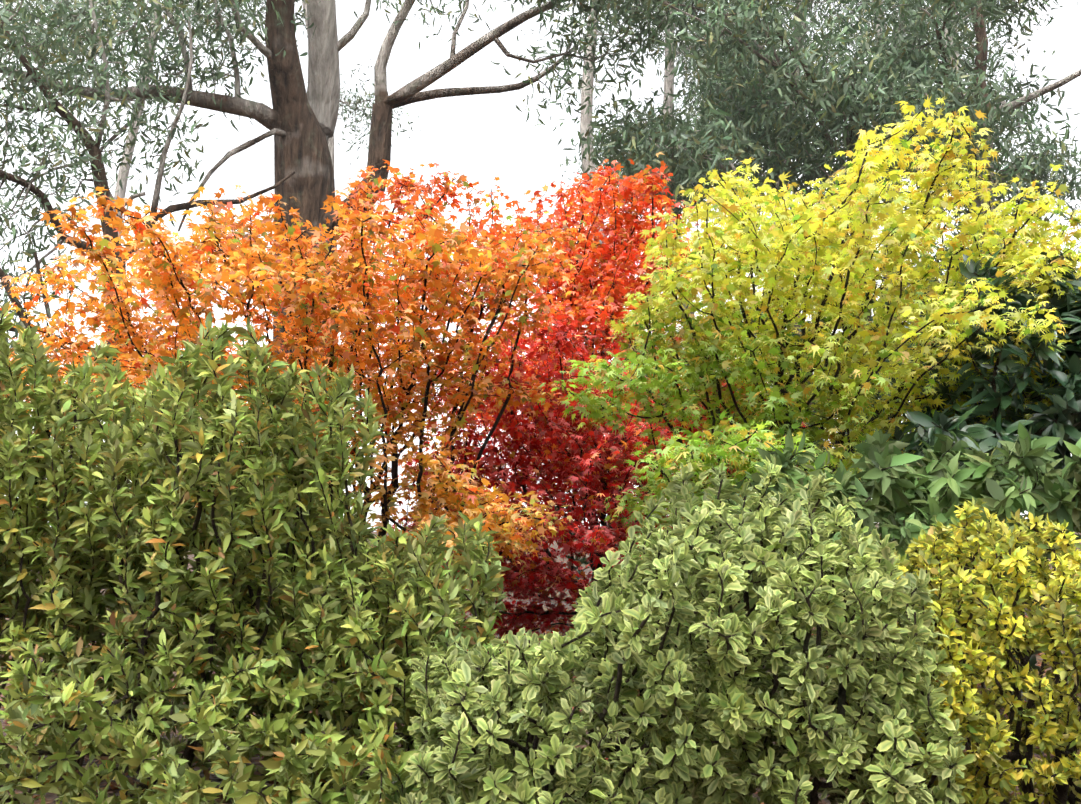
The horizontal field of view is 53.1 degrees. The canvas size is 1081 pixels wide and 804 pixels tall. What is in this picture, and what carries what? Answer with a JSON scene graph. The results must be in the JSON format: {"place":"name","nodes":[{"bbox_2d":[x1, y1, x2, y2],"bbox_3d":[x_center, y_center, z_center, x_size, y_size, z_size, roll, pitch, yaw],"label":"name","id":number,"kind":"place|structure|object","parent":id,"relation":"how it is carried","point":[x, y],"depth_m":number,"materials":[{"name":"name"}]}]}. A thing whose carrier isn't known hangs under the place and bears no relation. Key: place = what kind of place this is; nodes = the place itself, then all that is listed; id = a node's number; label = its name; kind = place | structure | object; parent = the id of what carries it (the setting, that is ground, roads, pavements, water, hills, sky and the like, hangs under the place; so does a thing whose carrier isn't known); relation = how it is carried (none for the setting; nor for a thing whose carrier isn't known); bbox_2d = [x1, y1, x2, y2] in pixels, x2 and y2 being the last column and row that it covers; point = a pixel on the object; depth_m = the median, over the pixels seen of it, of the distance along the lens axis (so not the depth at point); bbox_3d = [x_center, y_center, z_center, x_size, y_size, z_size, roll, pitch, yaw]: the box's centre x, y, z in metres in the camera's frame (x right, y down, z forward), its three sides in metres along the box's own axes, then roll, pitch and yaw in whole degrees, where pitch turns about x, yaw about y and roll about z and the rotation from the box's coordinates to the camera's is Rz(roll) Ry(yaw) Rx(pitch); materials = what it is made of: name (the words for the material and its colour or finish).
{"place":"outdoors","nodes":[
{"label":"outdoors","id":0,"kind":"place"},
{"bbox_2d":[0,246,76,580],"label":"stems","id":1,"kind":"object","parent":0,"point":[7,289],"depth_m":9.72,"materials":[{"name":"plant"}]},
{"bbox_2d":[302,0,420,171],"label":"gum","id":2,"kind":"object","parent":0,"point":[354,107],"depth_m":28.58,"materials":[{"name":"green plant"}]},
{"bbox_2d":[0,523,1080,803],"bbox_3d":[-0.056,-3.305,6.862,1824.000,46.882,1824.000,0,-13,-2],"label":"ground","id":3,"kind":"structure","parent":0,"point":[50,797],"depth_m":4.38,"materials":[{"name":"brown soil"}]},
{"bbox_2d":[0,0,154,83],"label":"gum","id":4,"kind":"object","parent":3,"relation":"on","point":[72,1],"depth_m":19.20,"materials":[{"name":"green plant"}]},
{"bbox_2d":[14,0,265,529],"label":"gum","id":5,"kind":"object","parent":3,"relation":"on","point":[120,193],"depth_m":36.31,"materials":[{"name":"green plant"}]},
{"bbox_2d":[0,0,294,612],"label":"gum","id":6,"kind":"object","parent":3,"relation":"on","point":[33,147],"depth_m":10.74,"materials":[{"name":"green plant"}]},
{"bbox_2d":[0,300,541,803],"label":"shrub","id":7,"kind":"object","parent":3,"relation":"on","point":[336,766],"depth_m":3.17,"materials":[{"name":"green plant"}]},
{"bbox_2d":[0,0,702,488],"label":"gum","id":8,"kind":"object","parent":3,"relation":"on","point":[298,122],"depth_m":12.50,"materials":[{"name":"plant"}]},
{"bbox_2d":[0,152,704,591],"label":"orange maple","id":9,"kind":"object","parent":3,"relation":"on","point":[383,288],"depth_m":5.15,"materials":[{"name":"orange plant"}]},
{"bbox_2d":[338,628,554,803],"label":"shrub","id":10,"kind":"object","parent":3,"relation":"on","point":[408,789],"depth_m":2.64,"materials":[{"name":"green plant"}]},
{"bbox_2d":[0,615,1080,803],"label":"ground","id":11,"kind":"structure","parent":3,"relation":"on","point":[113,785],"depth_m":3.80,"materials":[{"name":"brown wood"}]},
{"bbox_2d":[386,309,812,652],"bbox_3d":[0.345,0.489,6.323,2.708,2.153,2.082,0,-13,-2],"label":"crimson maple","id":12,"kind":"object","parent":3,"relation":"on","point":[560,462],"depth_m":6.02,"materials":[{"name":"red plant"}]},
{"bbox_2d":[580,0,730,559],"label":"gum","id":13,"kind":"object","parent":3,"relation":"on","point":[585,119],"depth_m":22.71,"materials":[{"name":"plant"}]},
{"bbox_2d":[560,1,785,423],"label":"gum","id":14,"kind":"object","parent":3,"relation":"on","point":[668,83],"depth_m":33.20,"materials":[{"name":"green plant"}]},
{"bbox_2d":[393,454,974,803],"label":"shrub","id":15,"kind":"object","parent":3,"relation":"on","point":[691,767],"depth_m":2.25,"materials":[{"name":"green plant"}]},
{"bbox_2d":[474,0,1080,586],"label":"gums","id":16,"kind":"object","parent":3,"relation":"on","point":[739,138],"depth_m":11.70,"materials":[{"name":"green plant"}]},
{"bbox_2d":[656,0,928,439],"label":"gum","id":17,"kind":"object","parent":3,"relation":"on","point":[809,4],"depth_m":25.82,"materials":[{"name":"green plant"}]},
{"bbox_2d":[530,233,1078,586],"bbox_3d":[2.565,0.255,9.304,5.360,3.304,3.374,0,-13,-2],"label":"understorey","id":18,"kind":"object","parent":3,"relation":"on","point":[582,560],"depth_m":8.95,"materials":[{"name":"green plant"}]},
{"bbox_2d":[536,97,1080,638],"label":"yellow maple","id":19,"kind":"object","parent":3,"relation":"on","point":[731,232],"depth_m":4.68,"materials":[{"name":"yellow plant"}]},
{"bbox_2d":[636,422,1080,778],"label":"shrub","id":20,"kind":"object","parent":3,"relation":"on","point":[887,493],"depth_m":3.51,"materials":[{"name":"green plant"}]},
{"bbox_2d":[833,497,1080,803],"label":"shrub","id":21,"kind":"object","parent":3,"relation":"on","point":[975,702],"depth_m":2.65,"materials":[{"name":"yellow plant"}]},
{"bbox_2d":[873,0,1077,246],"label":"gum","id":22,"kind":"object","parent":3,"relation":"on","point":[999,48],"depth_m":23.26,"materials":[{"name":"green plant"}]},
{"bbox_2d":[886,248,1080,700],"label":"rhododendron","id":23,"kind":"object","parent":3,"relation":"on","point":[1067,427],"depth_m":4.34,"materials":[{"name":"green plant"}]},
{"bbox_2d":[0,0,1080,531],"label":"sky","id":24,"kind":"structure","parent":0,"point":[482,138],"materials":[{"name":"white"}]}
]}

